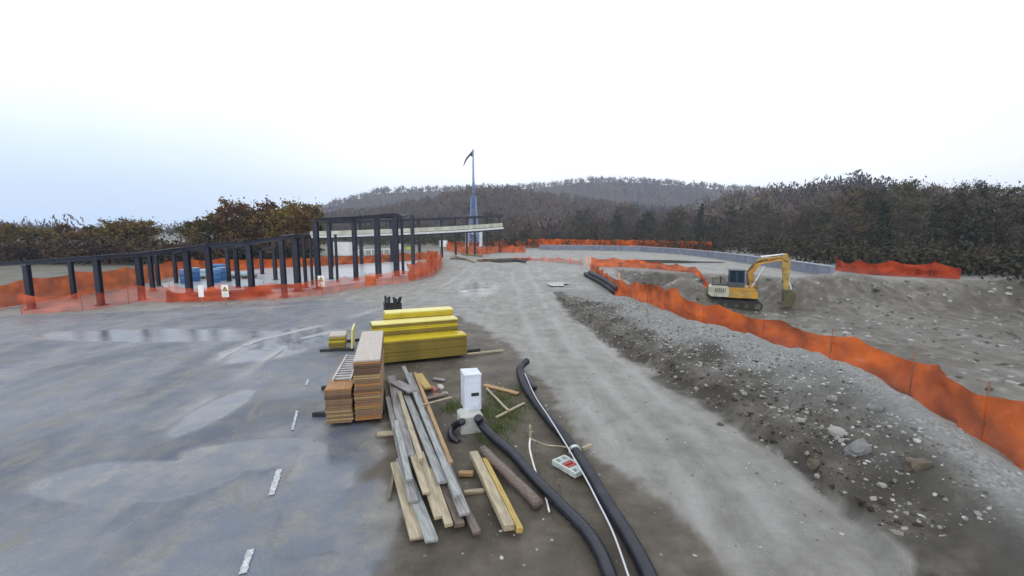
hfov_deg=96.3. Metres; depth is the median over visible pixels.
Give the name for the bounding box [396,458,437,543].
board
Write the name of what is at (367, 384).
formwork sheet
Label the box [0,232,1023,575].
ground
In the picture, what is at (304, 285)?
safety fence
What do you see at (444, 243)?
site cabin
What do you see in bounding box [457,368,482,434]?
utility cabinet
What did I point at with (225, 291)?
warning sign
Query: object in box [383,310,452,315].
formwork sheet
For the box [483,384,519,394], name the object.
board
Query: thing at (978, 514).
bank stones
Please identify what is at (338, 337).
formwork block
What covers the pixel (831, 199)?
woodland tree
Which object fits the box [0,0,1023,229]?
sky
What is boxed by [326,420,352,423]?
formwork sheet
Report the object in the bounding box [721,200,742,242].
woodland tree
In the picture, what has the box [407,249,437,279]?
safety fence
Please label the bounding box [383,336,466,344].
formwork sheet
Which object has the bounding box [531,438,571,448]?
string
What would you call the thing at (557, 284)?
puddle water
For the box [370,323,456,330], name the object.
formwork sheet
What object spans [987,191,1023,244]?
woodland tree
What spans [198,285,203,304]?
warning sign
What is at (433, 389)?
broken block
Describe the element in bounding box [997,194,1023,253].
woodland tree
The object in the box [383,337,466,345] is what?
formwork sheet
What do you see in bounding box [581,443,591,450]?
board
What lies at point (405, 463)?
board
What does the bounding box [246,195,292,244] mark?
autumn tree
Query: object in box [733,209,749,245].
woodland tree
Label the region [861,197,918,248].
woodland tree
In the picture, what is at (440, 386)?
broken block
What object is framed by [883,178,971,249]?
woodland tree
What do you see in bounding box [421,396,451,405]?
board
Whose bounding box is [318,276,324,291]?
warning sign
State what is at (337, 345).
formwork block
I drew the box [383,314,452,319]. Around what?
formwork sheet
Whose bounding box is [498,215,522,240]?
woodland tree
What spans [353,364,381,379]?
formwork sheet
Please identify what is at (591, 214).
woodland tree
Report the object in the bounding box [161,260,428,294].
floor slab
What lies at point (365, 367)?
formwork sheet
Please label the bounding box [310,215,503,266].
elevated deck
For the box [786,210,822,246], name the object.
woodland tree
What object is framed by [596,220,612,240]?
woodland tree
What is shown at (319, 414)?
timber
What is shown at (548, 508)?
tape
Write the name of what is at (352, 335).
formwork sheet
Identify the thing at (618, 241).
safety fence
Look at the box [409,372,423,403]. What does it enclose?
board
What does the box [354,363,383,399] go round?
formwork sheet
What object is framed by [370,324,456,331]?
formwork sheet
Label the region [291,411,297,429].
road marking
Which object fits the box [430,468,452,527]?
board
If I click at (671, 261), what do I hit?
puddle water
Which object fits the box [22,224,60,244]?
autumn tree
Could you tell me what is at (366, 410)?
formwork sheet
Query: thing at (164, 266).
safety fence
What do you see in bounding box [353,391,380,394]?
formwork sheet
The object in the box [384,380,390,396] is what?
board
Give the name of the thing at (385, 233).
woodland tree
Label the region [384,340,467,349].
formwork sheet
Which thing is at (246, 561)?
road marking
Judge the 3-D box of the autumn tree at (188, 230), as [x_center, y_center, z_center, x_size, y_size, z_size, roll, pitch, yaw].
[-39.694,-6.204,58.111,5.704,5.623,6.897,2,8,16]
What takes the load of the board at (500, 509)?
on the board at (518, 527)
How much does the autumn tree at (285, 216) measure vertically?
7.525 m
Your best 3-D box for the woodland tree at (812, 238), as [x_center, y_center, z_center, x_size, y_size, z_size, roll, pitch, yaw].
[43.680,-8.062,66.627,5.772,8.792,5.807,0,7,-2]
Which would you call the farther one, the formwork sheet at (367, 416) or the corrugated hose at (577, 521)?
the formwork sheet at (367, 416)
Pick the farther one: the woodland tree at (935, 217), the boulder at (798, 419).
the woodland tree at (935, 217)
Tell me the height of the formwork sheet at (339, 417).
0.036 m
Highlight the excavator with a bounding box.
[708,253,795,310]
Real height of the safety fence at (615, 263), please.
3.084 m
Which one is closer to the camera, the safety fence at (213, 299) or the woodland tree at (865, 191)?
the safety fence at (213, 299)
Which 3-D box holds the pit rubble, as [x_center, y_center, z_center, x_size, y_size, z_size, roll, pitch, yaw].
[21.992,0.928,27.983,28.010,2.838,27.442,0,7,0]
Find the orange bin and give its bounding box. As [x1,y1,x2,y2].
[366,275,375,284]
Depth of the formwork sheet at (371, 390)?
8.48 m
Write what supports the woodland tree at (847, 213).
on the ground at (150, 438)
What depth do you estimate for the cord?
5.96 m
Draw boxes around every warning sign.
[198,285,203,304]
[221,285,228,303]
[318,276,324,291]
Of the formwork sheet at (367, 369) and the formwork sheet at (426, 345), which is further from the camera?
the formwork sheet at (426, 345)
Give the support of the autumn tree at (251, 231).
on the ground at (150, 438)
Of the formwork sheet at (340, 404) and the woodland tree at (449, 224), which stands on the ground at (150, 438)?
the woodland tree at (449, 224)
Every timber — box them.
[312,409,383,416]
[320,348,353,351]
[453,254,475,261]
[461,253,482,256]
[467,348,479,352]
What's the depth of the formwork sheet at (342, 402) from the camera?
8.35 m
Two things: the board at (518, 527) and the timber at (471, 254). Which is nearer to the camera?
the board at (518, 527)
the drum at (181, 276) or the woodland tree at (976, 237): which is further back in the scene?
the woodland tree at (976, 237)
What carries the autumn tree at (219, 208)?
on the ground at (150, 438)
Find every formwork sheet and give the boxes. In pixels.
[324,358,353,390]
[324,384,354,395]
[324,385,353,393]
[324,388,353,397]
[324,391,353,399]
[325,392,353,402]
[325,397,353,404]
[325,399,353,405]
[325,401,353,408]
[325,401,354,410]
[325,402,354,412]
[326,405,354,414]
[326,410,354,416]
[326,411,354,418]
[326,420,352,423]
[327,412,354,421]
[351,323,354,348]
[353,330,382,362]
[353,334,383,366]
[353,339,382,364]
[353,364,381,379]
[353,366,379,368]
[353,370,379,373]
[353,370,380,377]
[353,372,379,375]
[353,377,380,381]
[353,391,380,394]
[354,339,383,370]
[354,347,383,383]
[354,349,383,386]
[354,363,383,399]
[354,366,383,400]
[354,373,383,409]
[354,387,380,390]
[354,387,381,396]
[354,389,380,392]
[355,357,383,388]
[355,368,383,402]
[355,371,383,407]
[355,378,383,412]
[355,379,383,414]
[355,401,381,405]
[355,414,381,418]
[355,416,381,420]
[356,373,384,416]
[370,320,456,327]
[370,321,456,328]
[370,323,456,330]
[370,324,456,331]
[371,315,457,325]
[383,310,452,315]
[383,312,452,317]
[383,313,452,318]
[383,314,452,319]
[383,326,457,332]
[383,327,457,334]
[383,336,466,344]
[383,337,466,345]
[383,339,466,347]
[384,306,452,313]
[384,329,457,335]
[384,330,457,336]
[384,331,466,342]
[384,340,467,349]
[384,342,466,350]
[384,344,466,352]
[384,345,466,353]
[384,347,466,355]
[384,348,466,357]
[384,350,467,359]
[384,351,466,360]
[384,353,466,362]
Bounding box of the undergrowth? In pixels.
[321,228,1023,282]
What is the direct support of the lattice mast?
on the ground at (150, 438)
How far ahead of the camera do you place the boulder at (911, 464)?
5.90 m
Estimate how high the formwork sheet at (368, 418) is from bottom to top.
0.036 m
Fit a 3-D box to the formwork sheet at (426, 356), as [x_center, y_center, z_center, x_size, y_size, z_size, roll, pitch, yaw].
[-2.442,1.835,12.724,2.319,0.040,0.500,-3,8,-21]
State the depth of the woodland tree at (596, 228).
121.67 m
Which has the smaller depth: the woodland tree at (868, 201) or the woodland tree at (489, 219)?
the woodland tree at (868, 201)
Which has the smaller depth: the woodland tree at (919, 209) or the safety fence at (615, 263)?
the safety fence at (615, 263)
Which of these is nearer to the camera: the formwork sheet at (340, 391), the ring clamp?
the ring clamp
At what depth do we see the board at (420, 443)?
7.54 m
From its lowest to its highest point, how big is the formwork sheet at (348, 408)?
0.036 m
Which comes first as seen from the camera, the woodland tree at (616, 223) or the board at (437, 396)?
the board at (437, 396)
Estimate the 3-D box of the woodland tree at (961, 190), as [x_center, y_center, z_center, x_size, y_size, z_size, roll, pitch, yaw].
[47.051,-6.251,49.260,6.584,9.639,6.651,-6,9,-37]
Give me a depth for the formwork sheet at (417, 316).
13.49 m
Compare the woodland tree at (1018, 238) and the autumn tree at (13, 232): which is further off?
the autumn tree at (13, 232)
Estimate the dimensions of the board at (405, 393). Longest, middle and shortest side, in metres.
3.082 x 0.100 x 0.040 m
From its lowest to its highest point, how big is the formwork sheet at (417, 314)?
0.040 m
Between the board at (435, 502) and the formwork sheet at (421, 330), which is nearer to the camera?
the board at (435, 502)
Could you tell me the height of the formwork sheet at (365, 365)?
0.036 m
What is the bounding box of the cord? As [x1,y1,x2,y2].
[524,373,628,575]
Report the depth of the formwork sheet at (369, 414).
8.57 m
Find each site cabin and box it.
[333,241,351,255]
[440,240,447,246]
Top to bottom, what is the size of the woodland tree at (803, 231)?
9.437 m
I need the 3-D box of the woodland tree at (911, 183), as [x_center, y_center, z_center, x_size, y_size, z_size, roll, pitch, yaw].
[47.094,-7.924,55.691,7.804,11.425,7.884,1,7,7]
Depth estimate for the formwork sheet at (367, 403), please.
8.51 m
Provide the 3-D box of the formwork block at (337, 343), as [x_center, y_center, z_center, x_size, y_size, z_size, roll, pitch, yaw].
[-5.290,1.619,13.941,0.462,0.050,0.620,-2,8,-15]
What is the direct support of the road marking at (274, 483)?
on the ground at (150, 438)
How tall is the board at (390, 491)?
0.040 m
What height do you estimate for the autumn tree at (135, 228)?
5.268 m
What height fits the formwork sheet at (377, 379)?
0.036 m
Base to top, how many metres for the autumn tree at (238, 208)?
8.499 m
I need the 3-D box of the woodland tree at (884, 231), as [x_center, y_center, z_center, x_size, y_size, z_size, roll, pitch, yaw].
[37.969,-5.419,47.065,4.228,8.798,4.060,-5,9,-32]
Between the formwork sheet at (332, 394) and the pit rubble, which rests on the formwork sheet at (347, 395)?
the formwork sheet at (332, 394)
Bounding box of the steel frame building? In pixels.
[0,213,414,309]
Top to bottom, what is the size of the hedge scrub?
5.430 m
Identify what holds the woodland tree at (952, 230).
on the ground at (150, 438)
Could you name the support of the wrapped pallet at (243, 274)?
on the floor slab
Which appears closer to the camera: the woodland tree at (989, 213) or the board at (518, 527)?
the board at (518, 527)
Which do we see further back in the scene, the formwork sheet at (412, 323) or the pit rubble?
the pit rubble
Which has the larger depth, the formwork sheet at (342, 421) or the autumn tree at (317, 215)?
the autumn tree at (317, 215)
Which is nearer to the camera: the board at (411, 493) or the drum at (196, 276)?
the board at (411, 493)
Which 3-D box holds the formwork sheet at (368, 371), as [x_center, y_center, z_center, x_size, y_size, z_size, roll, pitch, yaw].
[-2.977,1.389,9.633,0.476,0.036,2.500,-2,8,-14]
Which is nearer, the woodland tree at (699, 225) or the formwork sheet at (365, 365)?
the formwork sheet at (365, 365)
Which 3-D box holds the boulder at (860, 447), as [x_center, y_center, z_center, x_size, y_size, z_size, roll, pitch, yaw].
[5.041,2.360,6.669,0.359,0.208,0.259,-17,20,-8]
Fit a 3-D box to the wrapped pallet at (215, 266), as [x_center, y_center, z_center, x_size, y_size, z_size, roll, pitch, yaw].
[-22.797,-1.419,35.526,0.900,0.860,0.730,-1,7,-8]
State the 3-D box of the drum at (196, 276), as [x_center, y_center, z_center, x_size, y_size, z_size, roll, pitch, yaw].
[-21.753,-0.933,31.488,0.630,0.920,0.630,0,7,0]
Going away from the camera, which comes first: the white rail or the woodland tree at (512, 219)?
the white rail
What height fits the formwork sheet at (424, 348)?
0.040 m
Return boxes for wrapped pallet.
[200,269,205,278]
[213,264,224,268]
[231,272,257,278]
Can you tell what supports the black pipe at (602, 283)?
on the ground at (150, 438)
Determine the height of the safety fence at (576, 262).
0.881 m
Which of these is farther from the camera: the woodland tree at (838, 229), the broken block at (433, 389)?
the woodland tree at (838, 229)
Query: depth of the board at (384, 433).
8.02 m
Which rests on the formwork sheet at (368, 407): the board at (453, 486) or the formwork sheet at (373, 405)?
the formwork sheet at (373, 405)
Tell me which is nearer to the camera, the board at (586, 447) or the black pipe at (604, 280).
the board at (586, 447)
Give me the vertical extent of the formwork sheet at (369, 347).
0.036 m
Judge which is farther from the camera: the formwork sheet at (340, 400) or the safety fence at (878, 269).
the safety fence at (878, 269)
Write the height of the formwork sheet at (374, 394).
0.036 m
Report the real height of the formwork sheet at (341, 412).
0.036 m
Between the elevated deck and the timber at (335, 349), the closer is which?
the timber at (335, 349)
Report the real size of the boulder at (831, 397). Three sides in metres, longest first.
0.182 x 0.133 x 0.109 m
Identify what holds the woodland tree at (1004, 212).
on the ground at (150, 438)
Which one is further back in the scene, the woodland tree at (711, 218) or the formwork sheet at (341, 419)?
the woodland tree at (711, 218)
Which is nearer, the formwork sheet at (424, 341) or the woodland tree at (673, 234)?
the formwork sheet at (424, 341)
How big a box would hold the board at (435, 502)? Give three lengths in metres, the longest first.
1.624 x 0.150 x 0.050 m
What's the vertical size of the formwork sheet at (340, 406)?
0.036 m
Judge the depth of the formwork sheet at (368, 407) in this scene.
8.54 m
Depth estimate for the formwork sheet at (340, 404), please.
8.38 m
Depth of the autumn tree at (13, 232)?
57.11 m
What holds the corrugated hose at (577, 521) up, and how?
on the ground at (150, 438)
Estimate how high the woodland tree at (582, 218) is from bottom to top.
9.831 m
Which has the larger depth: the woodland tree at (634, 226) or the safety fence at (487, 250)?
the woodland tree at (634, 226)
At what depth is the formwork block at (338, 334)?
13.76 m
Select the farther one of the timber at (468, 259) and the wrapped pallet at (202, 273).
the timber at (468, 259)
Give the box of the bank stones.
[569,293,1003,533]
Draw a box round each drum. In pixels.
[179,269,184,283]
[192,267,200,281]
[213,269,220,282]
[216,267,226,280]
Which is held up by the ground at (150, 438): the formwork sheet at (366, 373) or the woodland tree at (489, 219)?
the woodland tree at (489, 219)
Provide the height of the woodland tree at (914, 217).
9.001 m
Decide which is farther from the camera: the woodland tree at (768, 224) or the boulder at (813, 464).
the woodland tree at (768, 224)
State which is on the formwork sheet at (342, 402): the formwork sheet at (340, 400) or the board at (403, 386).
the formwork sheet at (340, 400)
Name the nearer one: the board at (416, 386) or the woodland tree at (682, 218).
the board at (416, 386)
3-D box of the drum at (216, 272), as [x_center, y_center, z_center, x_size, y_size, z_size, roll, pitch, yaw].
[-19.784,-0.812,30.542,0.630,0.920,0.630,0,7,0]
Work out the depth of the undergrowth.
43.79 m
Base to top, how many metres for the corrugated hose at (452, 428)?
0.397 m
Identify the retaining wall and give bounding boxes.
[540,245,834,273]
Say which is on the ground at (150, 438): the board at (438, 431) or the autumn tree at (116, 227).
the autumn tree at (116, 227)
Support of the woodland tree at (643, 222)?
on the ground at (150, 438)
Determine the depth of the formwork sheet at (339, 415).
8.39 m
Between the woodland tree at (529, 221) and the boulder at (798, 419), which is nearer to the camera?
the boulder at (798, 419)
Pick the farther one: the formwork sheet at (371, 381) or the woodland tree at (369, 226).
the woodland tree at (369, 226)
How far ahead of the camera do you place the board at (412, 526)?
5.79 m
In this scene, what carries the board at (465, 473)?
on the ground at (150, 438)
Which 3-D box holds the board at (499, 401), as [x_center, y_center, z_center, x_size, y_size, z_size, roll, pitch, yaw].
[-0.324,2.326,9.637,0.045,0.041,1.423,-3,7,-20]
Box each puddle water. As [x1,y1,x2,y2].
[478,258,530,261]
[546,282,568,285]
[641,260,720,262]
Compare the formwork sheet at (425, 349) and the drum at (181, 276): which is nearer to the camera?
the formwork sheet at (425, 349)
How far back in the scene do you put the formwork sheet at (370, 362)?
8.41 m
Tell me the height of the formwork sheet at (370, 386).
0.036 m
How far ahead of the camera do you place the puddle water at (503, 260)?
53.79 m
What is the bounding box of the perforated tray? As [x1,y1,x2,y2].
[552,455,581,477]
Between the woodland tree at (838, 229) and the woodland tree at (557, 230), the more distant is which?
the woodland tree at (557, 230)
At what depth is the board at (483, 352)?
13.28 m
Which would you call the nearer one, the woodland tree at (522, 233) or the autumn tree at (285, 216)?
the autumn tree at (285, 216)
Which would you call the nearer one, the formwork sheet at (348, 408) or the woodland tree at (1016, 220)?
the formwork sheet at (348, 408)
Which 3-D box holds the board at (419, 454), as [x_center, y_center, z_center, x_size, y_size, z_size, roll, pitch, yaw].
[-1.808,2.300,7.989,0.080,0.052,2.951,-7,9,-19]
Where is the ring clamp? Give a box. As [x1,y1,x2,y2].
[568,444,580,455]
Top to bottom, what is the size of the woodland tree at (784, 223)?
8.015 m
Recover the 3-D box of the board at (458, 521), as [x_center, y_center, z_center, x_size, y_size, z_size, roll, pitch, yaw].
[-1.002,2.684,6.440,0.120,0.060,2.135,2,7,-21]
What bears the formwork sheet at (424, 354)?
on the formwork sheet at (426, 356)
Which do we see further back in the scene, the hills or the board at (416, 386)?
the hills
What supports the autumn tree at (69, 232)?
on the ground at (150, 438)
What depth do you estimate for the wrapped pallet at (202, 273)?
32.87 m
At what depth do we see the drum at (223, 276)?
31.61 m
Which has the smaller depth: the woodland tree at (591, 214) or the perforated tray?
the perforated tray
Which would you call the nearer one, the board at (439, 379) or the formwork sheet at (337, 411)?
the formwork sheet at (337, 411)
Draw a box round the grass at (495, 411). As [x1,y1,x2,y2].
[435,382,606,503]
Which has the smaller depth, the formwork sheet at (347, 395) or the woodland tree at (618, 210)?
the formwork sheet at (347, 395)
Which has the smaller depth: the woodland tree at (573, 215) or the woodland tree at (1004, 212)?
the woodland tree at (1004, 212)
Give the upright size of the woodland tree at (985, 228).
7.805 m
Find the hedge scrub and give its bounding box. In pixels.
[0,227,322,264]
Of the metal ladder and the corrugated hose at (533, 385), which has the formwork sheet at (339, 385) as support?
the metal ladder
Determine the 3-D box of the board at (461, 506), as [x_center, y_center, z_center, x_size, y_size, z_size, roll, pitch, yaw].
[-1.446,2.433,8.090,0.141,0.044,5.424,-5,8,-18]
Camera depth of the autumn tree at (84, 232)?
59.78 m
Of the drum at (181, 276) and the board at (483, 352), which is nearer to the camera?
the board at (483, 352)
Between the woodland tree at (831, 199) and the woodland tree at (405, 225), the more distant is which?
the woodland tree at (405, 225)
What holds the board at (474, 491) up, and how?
on the ground at (150, 438)
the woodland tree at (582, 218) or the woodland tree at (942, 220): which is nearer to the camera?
the woodland tree at (942, 220)
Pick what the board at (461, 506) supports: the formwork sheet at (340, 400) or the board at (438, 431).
the board at (438, 431)
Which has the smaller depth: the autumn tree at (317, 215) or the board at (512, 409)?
the board at (512, 409)
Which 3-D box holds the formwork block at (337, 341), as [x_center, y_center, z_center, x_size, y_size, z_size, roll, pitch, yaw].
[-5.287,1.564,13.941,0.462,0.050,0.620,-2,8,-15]
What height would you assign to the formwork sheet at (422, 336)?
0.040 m
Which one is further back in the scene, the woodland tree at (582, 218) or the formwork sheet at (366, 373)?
the woodland tree at (582, 218)
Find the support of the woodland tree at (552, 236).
on the ground at (150, 438)
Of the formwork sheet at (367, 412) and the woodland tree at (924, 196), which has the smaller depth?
the formwork sheet at (367, 412)
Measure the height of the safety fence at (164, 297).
1.702 m
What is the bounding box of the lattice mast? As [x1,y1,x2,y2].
[463,149,481,250]
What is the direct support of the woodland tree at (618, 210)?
on the ground at (150, 438)
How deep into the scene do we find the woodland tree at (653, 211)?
107.96 m
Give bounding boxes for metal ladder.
[332,355,354,381]
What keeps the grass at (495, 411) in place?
on the ground at (150, 438)
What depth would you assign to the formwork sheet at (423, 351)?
12.45 m
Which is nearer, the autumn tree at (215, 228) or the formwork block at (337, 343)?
the formwork block at (337, 343)
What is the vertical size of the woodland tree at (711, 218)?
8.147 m
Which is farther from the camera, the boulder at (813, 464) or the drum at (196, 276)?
the drum at (196, 276)
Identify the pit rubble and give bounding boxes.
[621,272,1023,390]
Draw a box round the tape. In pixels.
[529,438,549,512]
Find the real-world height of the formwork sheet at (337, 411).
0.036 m
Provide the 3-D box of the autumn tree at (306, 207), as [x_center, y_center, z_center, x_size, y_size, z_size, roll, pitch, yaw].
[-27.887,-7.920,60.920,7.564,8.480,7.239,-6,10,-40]
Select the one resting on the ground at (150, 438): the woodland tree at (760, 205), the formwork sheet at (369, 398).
the woodland tree at (760, 205)
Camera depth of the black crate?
17.80 m
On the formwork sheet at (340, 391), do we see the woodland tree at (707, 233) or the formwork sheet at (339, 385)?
the formwork sheet at (339, 385)
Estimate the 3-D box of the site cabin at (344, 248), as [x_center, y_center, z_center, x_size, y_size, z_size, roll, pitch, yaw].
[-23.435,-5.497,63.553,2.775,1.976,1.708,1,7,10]
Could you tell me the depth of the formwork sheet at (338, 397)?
8.35 m
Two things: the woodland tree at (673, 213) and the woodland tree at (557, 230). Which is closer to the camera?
the woodland tree at (673, 213)
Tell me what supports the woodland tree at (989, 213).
on the ground at (150, 438)
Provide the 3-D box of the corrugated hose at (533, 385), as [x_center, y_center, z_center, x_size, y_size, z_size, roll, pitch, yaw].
[0.388,2.165,10.731,0.157,0.182,0.930,-2,8,-14]
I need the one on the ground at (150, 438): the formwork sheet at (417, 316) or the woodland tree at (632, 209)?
the woodland tree at (632, 209)
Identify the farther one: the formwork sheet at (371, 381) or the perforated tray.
the formwork sheet at (371, 381)
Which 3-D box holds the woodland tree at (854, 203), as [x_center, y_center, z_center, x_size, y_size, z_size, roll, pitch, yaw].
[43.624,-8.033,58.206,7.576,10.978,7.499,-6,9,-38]
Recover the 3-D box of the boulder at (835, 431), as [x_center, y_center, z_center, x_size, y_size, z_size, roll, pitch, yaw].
[5.145,2.284,7.208,0.218,0.169,0.321,11,10,-39]
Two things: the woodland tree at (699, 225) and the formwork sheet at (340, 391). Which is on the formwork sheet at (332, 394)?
the formwork sheet at (340, 391)
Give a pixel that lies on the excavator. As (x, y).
(734, 292)
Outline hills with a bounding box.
[284,182,997,245]
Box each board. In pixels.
[377,430,393,436]
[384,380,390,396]
[385,396,417,502]
[387,375,414,456]
[387,460,396,499]
[390,380,417,393]
[390,462,423,540]
[393,420,412,480]
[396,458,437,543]
[397,391,423,461]
[402,366,460,497]
[403,395,446,483]
[404,392,435,453]
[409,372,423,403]
[409,415,430,467]
[410,446,429,494]
[413,372,452,465]
[415,381,470,516]
[417,373,430,389]
[420,451,443,519]
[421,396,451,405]
[427,392,447,399]
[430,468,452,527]
[432,377,445,381]
[439,483,464,527]
[458,470,473,476]
[464,488,484,495]
[464,504,480,535]
[466,349,502,354]
[470,451,514,530]
[482,458,522,532]
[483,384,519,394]
[486,387,508,410]
[495,402,524,418]
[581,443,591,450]
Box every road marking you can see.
[239,549,253,573]
[268,469,281,494]
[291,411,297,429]
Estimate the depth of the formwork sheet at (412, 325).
12.87 m
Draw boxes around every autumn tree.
[0,222,38,246]
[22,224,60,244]
[48,222,88,243]
[73,223,106,244]
[88,217,138,245]
[88,220,161,246]
[118,216,169,246]
[157,217,222,243]
[191,209,234,243]
[202,195,261,241]
[205,200,233,240]
[228,207,265,246]
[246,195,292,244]
[251,203,315,243]
[270,196,329,244]
[302,202,326,252]
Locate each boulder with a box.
[795,417,804,421]
[807,458,819,471]
[826,395,836,400]
[827,425,848,436]
[844,438,871,455]
[866,405,882,411]
[904,457,932,471]
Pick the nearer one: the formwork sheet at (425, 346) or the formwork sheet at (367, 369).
the formwork sheet at (367, 369)
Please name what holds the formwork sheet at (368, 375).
on the formwork sheet at (372, 377)
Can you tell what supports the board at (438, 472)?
on the board at (405, 393)
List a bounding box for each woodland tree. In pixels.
[362,223,372,229]
[380,223,389,244]
[399,218,410,241]
[443,220,459,239]
[476,211,494,238]
[490,211,509,238]
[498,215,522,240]
[519,229,529,240]
[525,217,537,234]
[548,233,558,240]
[552,225,562,237]
[564,214,585,243]
[565,206,595,244]
[584,210,601,239]
[589,219,602,239]
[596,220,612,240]
[604,212,627,239]
[607,203,629,239]
[610,205,640,239]
[631,211,662,246]
[632,218,642,239]
[638,208,663,239]
[655,209,685,246]
[666,208,689,240]
[675,207,689,239]
[690,197,708,241]
[700,219,711,240]
[703,213,722,241]
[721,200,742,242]
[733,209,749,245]
[737,200,783,248]
[762,211,782,243]
[764,212,781,242]
[769,210,810,245]
[781,201,818,244]
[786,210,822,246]
[802,202,832,242]
[803,194,851,247]
[811,185,876,261]
[823,182,883,245]
[832,199,846,245]
[834,181,887,247]
[842,182,914,249]
[853,180,900,253]
[861,176,933,247]
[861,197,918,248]
[869,191,895,262]
[871,188,947,253]
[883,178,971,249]
[900,193,928,245]
[914,183,987,251]
[918,188,965,247]
[918,195,945,252]
[920,178,1011,247]
[936,192,990,254]
[944,180,1023,253]
[955,208,1020,247]
[962,194,994,252]
[986,185,1019,239]
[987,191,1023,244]
[990,190,1023,248]
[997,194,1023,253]
[997,195,1023,250]
[1012,203,1023,253]
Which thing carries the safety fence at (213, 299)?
on the ground at (150, 438)
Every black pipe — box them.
[583,272,617,294]
[588,270,621,290]
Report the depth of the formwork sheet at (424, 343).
12.43 m
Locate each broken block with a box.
[428,385,437,391]
[437,384,444,389]
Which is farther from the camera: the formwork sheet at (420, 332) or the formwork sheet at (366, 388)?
the formwork sheet at (420, 332)
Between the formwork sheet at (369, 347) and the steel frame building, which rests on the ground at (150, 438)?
the steel frame building
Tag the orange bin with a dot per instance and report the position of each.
(374, 279)
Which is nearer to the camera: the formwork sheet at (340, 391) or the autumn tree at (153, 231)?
the formwork sheet at (340, 391)
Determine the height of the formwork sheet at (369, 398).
0.036 m
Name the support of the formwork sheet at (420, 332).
on the formwork sheet at (421, 333)
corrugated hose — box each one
[447,418,465,443]
[474,414,617,575]
[516,358,657,575]
[523,371,536,389]
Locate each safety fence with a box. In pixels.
[0,251,438,307]
[18,250,441,314]
[166,285,271,301]
[244,284,305,288]
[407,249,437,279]
[446,241,527,253]
[515,256,582,264]
[528,239,712,250]
[590,264,1023,470]
[591,257,708,288]
[835,257,960,278]
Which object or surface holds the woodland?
on the hills
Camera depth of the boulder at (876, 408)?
7.66 m
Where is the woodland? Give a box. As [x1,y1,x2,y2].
[0,169,1023,246]
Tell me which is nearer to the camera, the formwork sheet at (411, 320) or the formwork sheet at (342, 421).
the formwork sheet at (342, 421)
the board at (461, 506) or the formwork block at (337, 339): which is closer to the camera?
the board at (461, 506)
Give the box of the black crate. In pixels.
[383,296,401,309]
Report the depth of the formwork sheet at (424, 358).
12.49 m
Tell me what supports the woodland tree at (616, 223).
on the ground at (150, 438)
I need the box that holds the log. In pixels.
[478,445,542,509]
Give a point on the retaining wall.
(808, 267)
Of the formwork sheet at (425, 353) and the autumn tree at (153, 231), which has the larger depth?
the autumn tree at (153, 231)
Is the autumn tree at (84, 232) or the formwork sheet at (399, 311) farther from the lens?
the autumn tree at (84, 232)
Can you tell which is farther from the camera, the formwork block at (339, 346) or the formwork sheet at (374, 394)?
the formwork block at (339, 346)
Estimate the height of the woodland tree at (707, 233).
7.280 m
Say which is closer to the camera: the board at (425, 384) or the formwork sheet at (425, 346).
the board at (425, 384)
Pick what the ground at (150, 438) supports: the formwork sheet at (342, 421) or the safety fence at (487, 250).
the safety fence at (487, 250)
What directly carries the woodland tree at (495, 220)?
on the ground at (150, 438)
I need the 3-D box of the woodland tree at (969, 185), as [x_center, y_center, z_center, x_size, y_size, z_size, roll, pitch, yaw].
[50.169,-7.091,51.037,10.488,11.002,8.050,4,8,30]
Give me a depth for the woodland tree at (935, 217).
46.46 m
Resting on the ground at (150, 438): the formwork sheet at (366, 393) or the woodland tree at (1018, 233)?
the woodland tree at (1018, 233)
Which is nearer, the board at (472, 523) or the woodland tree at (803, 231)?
the board at (472, 523)
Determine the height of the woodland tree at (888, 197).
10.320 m
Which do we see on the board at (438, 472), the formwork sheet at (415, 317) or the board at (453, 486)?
the board at (453, 486)
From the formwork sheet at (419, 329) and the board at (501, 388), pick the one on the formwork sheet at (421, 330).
the formwork sheet at (419, 329)
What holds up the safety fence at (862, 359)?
on the ground at (150, 438)
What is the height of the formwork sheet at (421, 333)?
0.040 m
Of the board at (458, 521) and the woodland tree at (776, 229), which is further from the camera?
the woodland tree at (776, 229)
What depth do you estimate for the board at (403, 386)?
9.71 m
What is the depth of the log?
6.39 m
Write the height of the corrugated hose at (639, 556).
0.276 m
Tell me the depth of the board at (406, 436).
8.20 m
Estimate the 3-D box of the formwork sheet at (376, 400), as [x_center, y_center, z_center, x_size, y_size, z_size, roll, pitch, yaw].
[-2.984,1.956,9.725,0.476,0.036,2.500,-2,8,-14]
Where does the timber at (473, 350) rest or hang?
on the ground at (150, 438)
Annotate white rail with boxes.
[358,248,389,254]
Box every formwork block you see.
[328,340,346,346]
[329,331,346,337]
[329,333,346,338]
[329,335,346,340]
[329,337,346,342]
[329,339,346,344]
[329,341,346,347]

